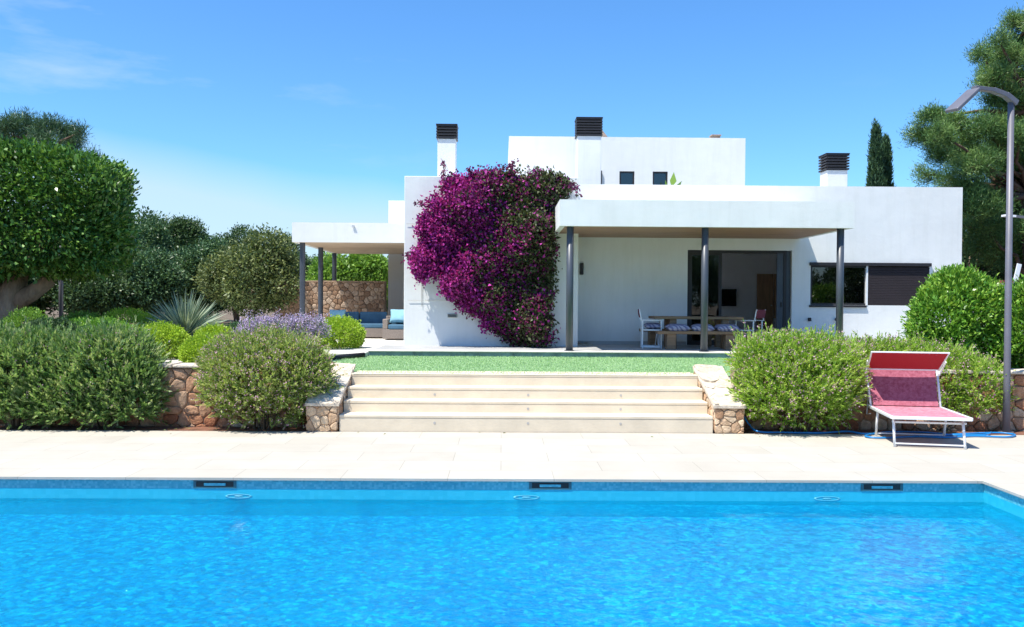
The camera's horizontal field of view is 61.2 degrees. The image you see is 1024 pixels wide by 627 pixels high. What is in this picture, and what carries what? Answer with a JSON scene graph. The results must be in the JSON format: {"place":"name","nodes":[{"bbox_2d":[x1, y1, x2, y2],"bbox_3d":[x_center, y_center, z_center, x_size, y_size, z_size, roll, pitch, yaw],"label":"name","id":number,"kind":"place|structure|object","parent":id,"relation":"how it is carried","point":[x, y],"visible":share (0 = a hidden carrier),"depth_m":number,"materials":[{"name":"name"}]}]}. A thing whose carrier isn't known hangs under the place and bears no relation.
{"place":"outdoors","nodes":[
{"label":"outdoors","id":0,"kind":"place"},
{"bbox_2d":[165,353,256,361],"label":"path","id":1,"kind":"structure","parent":0,"point":[174,360],"depth_m":17.00,"materials":[{"name":"beige stone"}]},
{"bbox_2d":[159,335,398,351],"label":"patio paving","id":2,"kind":"structure","parent":0,"point":[373,343],"depth_m":22.10,"materials":[{"name":"beige stone"}]},
{"bbox_2d":[335,312,388,336],"bbox_3d":[-4.509,0.314,25.377,1.680,0.730,0.860,0,1,-1],"label":"outdoor sofa","id":3,"kind":"object","parent":2,"relation":"on","point":[372,323],"visible":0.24,"depth_m":25.51,"materials":[{"name":"blue fabric"}]},
{"bbox_2d":[330,309,345,317],"bbox_3d":[-5.096,0.087,25.247,0.480,0.410,0.253,0,1,-1],"label":"cushion","id":4,"kind":"object","parent":3,"relation":"on","point":[341,313],"visible":0.48,"depth_m":25.20,"materials":[{"name":"blue fabric"}]},
{"bbox_2d":[325,350,367,357],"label":"path paving","id":5,"kind":"structure","parent":0,"point":[338,352],"depth_m":18.80,"materials":[{"name":"beige stone"}]},
{"bbox_2d":[0,498,1008,626],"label":"pool water","id":6,"kind":"structure","parent":0,"point":[242,529],"depth_m":7.68,"materials":[{"name":"blue liquid"}]},
{"bbox_2d":[0,430,1023,498],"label":"pool deck","id":7,"kind":"structure","parent":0,"point":[997,463],"depth_m":11.08,"materials":[{"name":"beige stone"}]},
{"bbox_2d":[0,514,1023,626],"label":"pool basin","id":8,"kind":"object","parent":7,"relation":"in","point":[827,572],"visible":1,"depth_m":8.07,"materials":[{"name":"tile"}]},
{"bbox_2d":[0,479,1023,507],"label":"pool tile band","id":9,"kind":"object","parent":7,"relation":"attached to","point":[522,485],"visible":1,"depth_m":9.76,"materials":[{"name":"tile"}]},
{"bbox_2d":[193,480,235,487],"bbox_3d":[-3.339,1.918,9.724,0.480,0.087,0.011,0,1,-1],"label":"pool skimmer","id":10,"kind":"object","parent":9,"relation":"attached to","point":[214,483],"visible":1,"depth_m":9.72,"materials":[{"name":"plastic"}]},
{"bbox_2d":[529,482,571,489],"bbox_3d":[0.432,1.943,9.768,0.480,0.087,0.011,0,1,-1],"label":"pool skimmer","id":11,"kind":"object","parent":9,"relation":"attached to","point":[553,485],"visible":1,"depth_m":9.77,"materials":[{"name":"plastic"}]},
{"bbox_2d":[861,483,902,490],"bbox_3d":[4.196,1.968,9.811,0.480,0.087,0.011,0,1,-1],"label":"pool skimmer","id":12,"kind":"object","parent":9,"relation":"attached to","point":[881,486],"visible":1,"depth_m":9.81,"materials":[{"name":"plastic"}]},
{"bbox_2d":[339,370,712,433],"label":"stone steps","id":13,"kind":"structure","parent":7,"relation":"on","point":[515,402],"depth_m":13.56,"materials":[{"name":"beige stone"}]},
{"bbox_2d":[744,416,1015,438],"bbox_3d":[5.630,1.737,13.107,4.073,0.228,0.716,0,1,3],"label":"garden hose","id":14,"kind":"object","parent":7,"relation":"on","point":[960,435],"visible":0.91,"depth_m":13.21,"materials":[{"name":"blue rubber"}]},
{"bbox_2d":[864,351,972,449],"bbox_3d":[5.942,1.221,12.752,1.144,1.286,1.627,1,1,9],"label":"sun lounger","id":15,"kind":"object","parent":7,"relation":"on","point":[904,386],"visible":0.9,"depth_m":13.24,"materials":[{"name":"fabric"}]},
{"bbox_2d":[0,488,1023,540],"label":"pool wall","id":16,"kind":"structure","parent":0,"point":[997,511],"depth_m":9.77,"materials":[{"name":"tile"}]},
{"bbox_2d":[226,494,251,497],"bbox_3d":[-3.074,2.054,9.733,0.300,0.048,0.003,0,1,-1],"label":"pool inlet","id":17,"kind":"object","parent":16,"relation":"attached to","point":[238,495],"visible":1,"depth_m":9.73,"materials":[{"name":"plastic"}]},
{"bbox_2d":[513,495,539,498],"bbox_3d":[0.165,2.075,9.771,0.300,0.048,0.003,0,1,-1],"label":"pool inlet","id":18,"kind":"object","parent":16,"relation":"attached to","point":[526,497],"visible":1,"depth_m":9.77,"materials":[{"name":"plastic"}]},
{"bbox_2d":[814,496,839,500],"bbox_3d":[3.574,2.098,9.810,0.300,0.048,0.003,0,1,-1],"label":"pool inlet","id":19,"kind":"object","parent":16,"relation":"attached to","point":[827,498],"visible":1,"depth_m":9.81,"materials":[{"name":"plastic"}]},
{"bbox_2d":[0,426,1023,434],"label":"planting bed","id":20,"kind":"object","parent":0,"point":[187,428],"depth_m":13.45,"materials":[{"name":"red soil"}]},
{"bbox_2d":[0,315,90,428],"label":"shrub","id":21,"kind":"object","parent":20,"relation":"on","point":[13,340],"visible":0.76,"depth_m":13.10,"materials":[{"name":"green plant"}]},
{"bbox_2d":[17,314,177,429],"bbox_3d":[-6.448,0.904,13.535,2.431,1.795,1.699,0,1,-1],"label":"shrub","id":22,"kind":"object","parent":20,"relation":"on","point":[102,348],"visible":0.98,"depth_m":13.14,"materials":[{"name":"green plant"}]},
{"bbox_2d":[0,362,314,426],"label":"retaining wall","id":23,"kind":"structure","parent":20,"relation":"on","point":[185,410],"depth_m":13.63,"materials":[{"name":"beige stone"}]},
{"bbox_2d":[190,317,347,429],"bbox_3d":[-3.832,0.919,13.418,2.474,1.804,1.724,0,1,-1],"label":"flowering bush","id":24,"kind":"object","parent":20,"relation":"on","point":[292,355],"visible":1,"depth_m":13.12,"materials":[{"name":"green plant"}]},
{"bbox_2d":[305,363,355,431],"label":"stone wing wall","id":25,"kind":"structure","parent":20,"relation":"on","point":[324,411],"depth_m":13.14,"materials":[{"name":"beige stone"}]},
{"bbox_2d":[2,424,1015,436],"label":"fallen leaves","id":26,"kind":"object","parent":20,"relation":"on","point":[479,432],"visible":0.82,"depth_m":13.39,"materials":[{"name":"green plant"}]},
{"bbox_2d":[693,364,745,433],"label":"stone wing wall","id":27,"kind":"structure","parent":20,"relation":"on","point":[726,412],"depth_m":13.38,"materials":[{"name":"beige stone"}]},
{"bbox_2d":[718,318,873,433],"bbox_3d":[4.488,0.977,13.475,2.543,1.834,1.865,0,1,-1],"label":"flowering bush","id":28,"kind":"object","parent":20,"relation":"on","point":[837,362],"visible":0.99,"depth_m":13.16,"materials":[{"name":"green plant"}]},
{"bbox_2d":[730,367,1023,430],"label":"retaining wall","id":29,"kind":"structure","parent":20,"relation":"on","point":[983,422],"depth_m":13.76,"materials":[{"name":"beige stone"}]},
{"bbox_2d":[844,330,1019,430],"bbox_3d":[6.568,1.061,14.138,3.106,1.649,1.428,1,1,11],"label":"flowering bush","id":30,"kind":"object","parent":20,"relation":"on","point":[963,360],"visible":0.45,"depth_m":13.74,"materials":[{"name":"green plant"}]},
{"bbox_2d":[945,85,1018,432],"bbox_3d":[7.198,-0.812,13.314,1.379,5.344,0.282,0,1,-22],"label":"lamp post","id":31,"kind":"object","parent":20,"relation":"on","point":[962,100],"visible":0.98,"depth_m":13.46,"materials":[{"name":"grey metal"}]},
{"bbox_2d":[0,0,1023,378],"label":"sky","id":32,"kind":"structure","parent":0,"point":[279,113],"materials":[{"name":"blue"}]},
{"bbox_2d":[23,306,1023,376],"bbox_3d":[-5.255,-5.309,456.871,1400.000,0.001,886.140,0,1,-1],"label":"garden ground","id":33,"kind":"structure","parent":0,"point":[229,317],"depth_m":61.58,"materials":[{"name":"brown soil"}]},
{"bbox_2d":[3,305,49,329],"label":"shrub","id":34,"kind":"object","parent":33,"relation":"on","point":[15,318],"visible":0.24,"depth_m":17.22,"materials":[{"name":"green plant"}]},
{"bbox_2d":[0,276,58,319],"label":"broadleaf tree","id":35,"kind":"object","parent":33,"relation":"on","point":[41,304],"visible":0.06,"depth_m":29.76,"materials":[{"name":"green plant"}]},
{"bbox_2d":[18,313,82,335],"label":"shrub","id":36,"kind":"object","parent":33,"relation":"on","point":[55,321],"visible":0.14,"depth_m":16.02,"materials":[{"name":"green plant"}]},
{"bbox_2d":[0,105,103,319],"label":"pine tree","id":37,"kind":"object","parent":33,"relation":"on","point":[19,126],"visible":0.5,"depth_m":32.28,"materials":[{"name":"green plant"}]},
{"bbox_2d":[59,245,62,318],"bbox_3d":[-12.009,-0.806,22.854,0.403,3.300,0.150,0,1,-1],"label":"lamp post","id":38,"kind":"object","parent":33,"relation":"on","point":[60,298],"visible":0.23,"depth_m":22.82,"materials":[{"name":"grey metal"}]},
{"bbox_2d":[0,134,144,319],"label":"clipped tree","id":39,"kind":"object","parent":33,"relation":"on","point":[98,232],"visible":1,"depth_m":18.91,"materials":[{"name":"green plant"}]},
{"bbox_2d":[57,309,100,328],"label":"shrub","id":40,"kind":"object","parent":33,"relation":"on","point":[70,315],"visible":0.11,"depth_m":21.21,"materials":[{"name":"green plant"}]},
{"bbox_2d":[35,270,139,321],"bbox_3d":[-14.515,-0.598,29.780,3.640,2.860,2.978,1,1,23],"label":"broadleaf tree","id":41,"kind":"object","parent":33,"relation":"on","point":[101,295],"visible":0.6,"depth_m":29.04,"materials":[{"name":"green plant"}]},
{"bbox_2d":[67,315,135,331],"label":"shrub","id":42,"kind":"object","parent":33,"relation":"on","point":[96,321],"visible":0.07,"depth_m":17.80,"materials":[{"name":"green plant"}]},
{"bbox_2d":[45,225,158,270],"bbox_3d":[-17.255,-1.633,35.754,5.150,4.667,5.675,0,1,8],"label":"tree","id":43,"kind":"object","parent":33,"relation":"on","point":[143,247],"visible":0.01,"depth_m":36.42,"materials":[{"name":"green plant"}]},
{"bbox_2d":[98,305,157,326],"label":"shrub","id":44,"kind":"object","parent":33,"relation":"on","point":[140,318],"visible":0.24,"depth_m":21.20,"materials":[{"name":"green plant"}]},
{"bbox_2d":[134,209,167,227],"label":"pine tree","id":45,"kind":"object","parent":33,"relation":"on","point":[151,217],"visible":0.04,"depth_m":41.68,"materials":[{"name":"green plant"}]},
{"bbox_2d":[133,205,170,224],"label":"tree","id":46,"kind":"object","parent":33,"relation":"on","point":[146,212],"visible":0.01,"depth_m":47.49,"materials":[{"name":"green plant"}]},
{"bbox_2d":[119,245,191,316],"bbox_3d":[-12.879,-0.809,30.765,2.758,3.288,2.422,1,1,30],"label":"broadleaf tree","id":47,"kind":"object","parent":33,"relation":"on","point":[156,275],"visible":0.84,"depth_m":30.27,"materials":[{"name":"green plant"}]},
{"bbox_2d":[135,218,175,256],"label":"broadleaf tree","id":48,"kind":"object","parent":33,"relation":"on","point":[157,233],"visible":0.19,"depth_m":37.62,"materials":[{"name":"green plant"}]},
{"bbox_2d":[134,319,190,359],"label":"clipped ball shrub","id":49,"kind":"object","parent":33,"relation":"on","point":[174,335],"visible":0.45,"depth_m":17.32,"materials":[{"name":"green plant"}]},
{"bbox_2d":[136,290,228,338],"bbox_3d":[-7.921,0.123,20.906,2.397,1.533,2.436,0,1,-1],"label":"spiky plant","id":50,"kind":"object","parent":33,"relation":"on","point":[188,318],"visible":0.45,"depth_m":20.75,"materials":[{"name":"green plant"}]},
{"bbox_2d":[162,212,208,259],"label":"broadleaf tree","id":51,"kind":"object","parent":33,"relation":"on","point":[185,231],"visible":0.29,"depth_m":39.46,"materials":[{"name":"green plant"}]},
{"bbox_2d":[174,330,233,362],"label":"clipped ball shrub","id":52,"kind":"object","parent":33,"relation":"on","point":[187,351],"visible":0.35,"depth_m":15.85,"materials":[{"name":"green plant"}]},
{"bbox_2d":[168,233,242,322],"bbox_3d":[-11.704,-1.135,32.826,3.054,3.913,2.881,0,1,-1],"label":"broadleaf tree","id":53,"kind":"object","parent":33,"relation":"on","point":[190,257],"visible":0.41,"depth_m":32.16,"materials":[{"name":"green plant"}]},
{"bbox_2d":[191,322,234,337],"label":"clipped ball shrub","id":54,"kind":"object","parent":33,"relation":"on","point":[211,328],"visible":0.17,"depth_m":18.18,"materials":[{"name":"green plant"}]},
{"bbox_2d":[213,222,260,322],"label":"broadleaf tree","id":55,"kind":"object","parent":33,"relation":"on","point":[238,232],"visible":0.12,"depth_m":43.45,"materials":[{"name":"green plant"}]},
{"bbox_2d":[224,319,258,352],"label":"shrub","id":56,"kind":"object","parent":33,"relation":"on","point":[233,325],"visible":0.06,"depth_m":19.22,"materials":[{"name":"green plant"}]},
{"bbox_2d":[191,222,307,318],"bbox_3d":[-8.762,-1.071,28.905,3.817,3.920,3.766,0,1,-1],"label":"broadleaf tree","id":57,"kind":"object","parent":33,"relation":"on","point":[258,255],"visible":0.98,"depth_m":28.18,"materials":[{"name":"green plant"}]},
{"bbox_2d":[229,308,335,350],"bbox_3d":[-4.595,0.419,17.239,2.072,1.110,1.297,0,1,-1],"label":"lavender bush","id":58,"kind":"object","parent":33,"relation":"on","point":[317,326],"visible":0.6,"depth_m":17.07,"materials":[{"name":"purple plant"}]},
{"bbox_2d":[259,228,309,307],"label":"broadleaf tree","id":59,"kind":"object","parent":33,"relation":"on","point":[298,246],"visible":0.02,"depth_m":42.60,"materials":[{"name":"green plant"}]},
{"bbox_2d":[270,251,311,309],"bbox_3d":[-10.354,-1.223,39.929,2.914,3.914,2.743,0,1,-25],"label":"broadleaf tree","id":60,"kind":"object","parent":33,"relation":"on","point":[307,262],"visible":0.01,"depth_m":39.54,"materials":[{"name":"green plant"}]},
{"bbox_2d":[273,280,386,332],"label":"garden wall","id":61,"kind":"structure","parent":33,"relation":"on","point":[359,296],"depth_m":28.90,"materials":[{"name":"beige stone"}]},
{"bbox_2d":[305,251,356,280],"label":"broadleaf tree","id":62,"kind":"object","parent":33,"relation":"on","point":[344,273],"visible":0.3,"depth_m":32.52,"materials":[{"name":"green plant"}]},
{"bbox_2d":[316,314,366,349],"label":"clipped ball shrub","id":63,"kind":"object","parent":33,"relation":"on","point":[352,329],"visible":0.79,"depth_m":19.67,"materials":[{"name":"green plant"}]},
{"bbox_2d":[344,254,387,305],"bbox_3d":[-5.500,-0.920,33.352,2.307,3.546,2.192,0,1,-1],"label":"broadleaf tree","id":64,"kind":"object","parent":33,"relation":"on","point":[370,267],"visible":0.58,"depth_m":32.69,"materials":[{"name":"green plant"}]},
{"bbox_2d":[864,118,888,186],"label":"cypress tree","id":65,"kind":"object","parent":33,"relation":"on","point":[875,177],"visible":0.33,"depth_m":35.92,"materials":[{"name":"green plant"}]},
{"bbox_2d":[881,133,896,186],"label":"cypress tree","id":66,"kind":"object","parent":33,"relation":"on","point":[887,157],"visible":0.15,"depth_m":36.53,"materials":[{"name":"green plant"}]},
{"bbox_2d":[896,3,1023,276],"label":"pine tree","id":67,"kind":"object","parent":33,"relation":"on","point":[953,141],"visible":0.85,"depth_m":30.41,"materials":[{"name":"green plant"}]},
{"bbox_2d":[896,262,1023,367],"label":"glossy shrub","id":68,"kind":"object","parent":33,"relation":"on","point":[963,297],"visible":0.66,"depth_m":16.55,"materials":[{"name":"green plant"}]},
{"bbox_2d":[962,211,1021,280],"bbox_3d":[20.150,-2.190,38.072,6.438,6.287,6.271,1,1,22],"label":"tree","id":69,"kind":"object","parent":33,"relation":"on","point":[1000,275],"visible":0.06,"depth_m":36.43,"materials":[{"name":"green plant"}]},
{"bbox_2d":[986,273,1023,368],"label":"glossy shrub","id":70,"kind":"object","parent":33,"relation":"on","point":[1018,296],"visible":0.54,"depth_m":16.41,"materials":[{"name":"green plant"}]},
{"bbox_2d":[1001,214,1023,218],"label":"lamp post","id":71,"kind":"object","parent":33,"relation":"on","point":[1016,216],"visible":0.64,"depth_m":22.08,"materials":[{"name":"white metal"}]},
{"bbox_2d":[1013,263,1021,280],"bbox_3d":[11.746,-0.086,20.137,0.188,2.160,0.050,0,1,-1],"label":"garden umbrella pole","id":72,"kind":"object","parent":33,"relation":"on","point":[1018,269],"visible":0.36,"depth_m":20.11,"materials":[{"name":"white metal"}]},
{"bbox_2d":[331,355,752,375],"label":"lawn","id":73,"kind":"structure","parent":0,"point":[581,368],"depth_m":16.62,"materials":[{"name":"green plant"}]},
{"bbox_2d":[331,352,364,359],"bbox_3d":[-3.414,0.885,17.783,0.196,0.139,0.910,1,1,41],"label":"black mat roll","id":74,"kind":"object","parent":73,"relation":"on","point":[351,355],"visible":0.79,"depth_m":17.85,"materials":[{"name":"rubber"}]},
{"bbox_2d":[845,331,948,361],"bbox_3d":[6.829,0.781,15.654,2.387,0.948,1.464,0,1,-1],"label":"flowering bush","id":75,"kind":"object","parent":73,"relation":"on","point":[894,338],"visible":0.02,"depth_m":15.63,"materials":[{"name":"green plant"}]},
{"bbox_2d":[375,339,993,359],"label":"porch floor","id":76,"kind":"structure","parent":0,"point":[398,344],"depth_m":20.43,"materials":[{"name":"tile"}]},
{"bbox_2d":[383,316,403,338],"bbox_3d":[-3.216,0.337,24.392,0.750,0.730,0.860,0,1,-1],"label":"outdoor sofa","id":77,"kind":"object","parent":76,"relation":"on","point":[393,330],"visible":0.49,"depth_m":23.98,"materials":[{"name":"grey wicker"}]},
{"bbox_2d":[389,309,403,322],"bbox_3d":[-3.188,0.073,24.319,0.480,0.372,0.296,0,1,-1],"label":"cushion","id":78,"kind":"object","parent":77,"relation":"on","point":[397,316],"visible":0.81,"depth_m":24.22,"materials":[{"name":"blue fabric"}]},
{"bbox_2d":[368,349,734,353],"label":"porch edge paving","id":79,"kind":"structure","parent":76,"relation":"on","point":[549,351],"depth_m":18.85,"materials":[{"name":"beige stone"}]},
{"bbox_2d":[368,351,746,357],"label":"porch kerb","id":80,"kind":"structure","parent":76,"relation":"attached to","point":[547,354],"depth_m":18.84,"materials":[{"name":"white stone"}]},
{"bbox_2d":[292,117,962,351],"bbox_3d":[2.705,-2.616,26.438,17.809,7.517,15.120,0,1,-1],"label":"villa","id":81,"kind":"object","parent":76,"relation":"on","point":[635,233],"visible":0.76,"depth_m":22.38,"materials":[{"name":"white paint"}]},
{"bbox_2d":[400,158,581,347],"bbox_3d":[-0.540,-1.508,20.657,4.040,4.998,2.558,1,1,25],"label":"bougainvillea","id":82,"kind":"object","parent":81,"relation":"attached to","point":[487,245],"visible":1,"depth_m":20.43,"materials":[{"name":"purple plant"}]},
{"bbox_2d":[619,171,633,184],"bbox_3d":[3.716,-4.329,28.061,0.487,0.544,0.090,0,1,-1],"label":"window","id":83,"kind":"structure","parent":81,"relation":"in","point":[625,177],"depth_m":28.04,"materials":[{"name":"blue glass"}]},
{"bbox_2d":[653,172,667,184],"bbox_3d":[4.794,-4.322,28.073,0.487,0.544,0.090,0,1,-1],"label":"window","id":84,"kind":"structure","parent":81,"relation":"in","point":[659,178],"depth_m":28.06,"materials":[{"name":"blue glass"}]},
{"bbox_2d":[665,173,681,184],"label":"potted plant","id":85,"kind":"object","parent":81,"relation":"on","point":[673,180],"visible":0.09,"depth_m":27.00,"materials":[{"name":"green plant"}]},
{"bbox_2d":[721,289,736,305],"bbox_3d":[7.030,-0.522,28.301,0.613,0.560,0.054,0,1,-1],"label":"television","id":86,"kind":"object","parent":81,"relation":"attached to","point":[728,297],"visible":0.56,"depth_m":28.27,"materials":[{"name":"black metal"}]},
{"bbox_2d":[687,250,786,344],"bbox_3d":[5.818,-0.408,22.486,2.584,2.457,0.158,0,1,-1],"label":"sliding door","id":87,"kind":"structure","parent":81,"relation":"in","point":[694,256],"depth_m":22.44,"materials":[{"name":"black glass"}]},
{"bbox_2d":[756,274,773,335],"bbox_3d":[8.290,-0.279,28.346,0.539,2.035,0.080,0,1,-1],"label":"interior door","id":88,"kind":"structure","parent":81,"relation":"in","point":[765,282],"depth_m":28.34,"materials":[{"name":"brown wood"}]},
{"bbox_2d":[809,262,931,306],"bbox_3d":[9.263,-0.734,22.420,3.152,1.155,0.160,0,1,-1],"label":"window","id":89,"kind":"structure","parent":81,"relation":"in","point":[865,284],"depth_m":22.42,"materials":[{"name":"black glass"}]},
{"bbox_2d":[638,309,663,348],"bbox_3d":[3.323,0.356,20.799,0.582,0.942,0.585,0,1,5],"label":"director chair","id":90,"kind":"object","parent":76,"relation":"on","point":[642,330],"visible":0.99,"depth_m":20.54,"materials":[{"name":"white metal"}]},
{"bbox_2d":[644,323,660,328],"bbox_3d":[3.384,0.297,20.797,0.400,0.154,0.398,0,1,-1],"label":"cushion","id":91,"kind":"object","parent":90,"relation":"on","point":[652,325],"visible":0.98,"depth_m":20.63,"materials":[{"name":"blue fabric"}]},
{"bbox_2d":[639,328,713,345],"bbox_3d":[4.231,0.604,21.811,2.021,0.430,0.340,0,1,-1],"label":"bench","id":92,"kind":"object","parent":76,"relation":"on","point":[651,337],"visible":0.34,"depth_m":21.66,"materials":[{"name":"brown wood"}]},
{"bbox_2d":[648,316,743,348],"bbox_3d":[4.443,0.452,21.011,2.128,0.760,0.860,0,1,-1],"label":"dining table","id":93,"kind":"object","parent":76,"relation":"on","point":[718,340],"visible":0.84,"depth_m":20.68,"materials":[{"name":"brown wood"}]},
{"bbox_2d":[656,331,744,349],"bbox_3d":[4.399,0.627,20.263,2.021,0.430,0.340,0,1,-1],"label":"bench","id":94,"kind":"object","parent":76,"relation":"on","point":[670,340],"visible":0.82,"depth_m":20.11,"materials":[{"name":"brown wood"}]},
{"bbox_2d":[665,324,689,330],"bbox_3d":[3.880,0.333,20.273,0.540,0.183,0.338,0,1,-6],"label":"cushion","id":95,"kind":"object","parent":94,"relation":"on","point":[676,327],"visible":0.98,"depth_m":20.14,"materials":[{"name":"blue fabric"}]},
{"bbox_2d":[690,324,713,330],"bbox_3d":[4.457,0.337,20.279,0.540,0.183,0.338,0,1,6],"label":"cushion","id":96,"kind":"object","parent":94,"relation":"on","point":[695,327],"visible":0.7,"depth_m":20.14,"materials":[{"name":"blue fabric"}]},
{"bbox_2d":[714,324,739,330],"bbox_3d":[5.035,0.341,20.286,0.540,0.183,0.338,0,1,-5],"label":"cushion","id":97,"kind":"object","parent":94,"relation":"on","point":[722,327],"visible":0.93,"depth_m":20.15,"materials":[{"name":"blue fabric"}]},
{"bbox_2d":[734,310,765,344],"bbox_3d":[5.758,0.370,20.962,0.582,0.942,0.585,1,1,37],"label":"director chair","id":98,"kind":"object","parent":76,"relation":"on","point":[760,313],"visible":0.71,"depth_m":20.85,"materials":[{"name":"white metal"}]}
]}

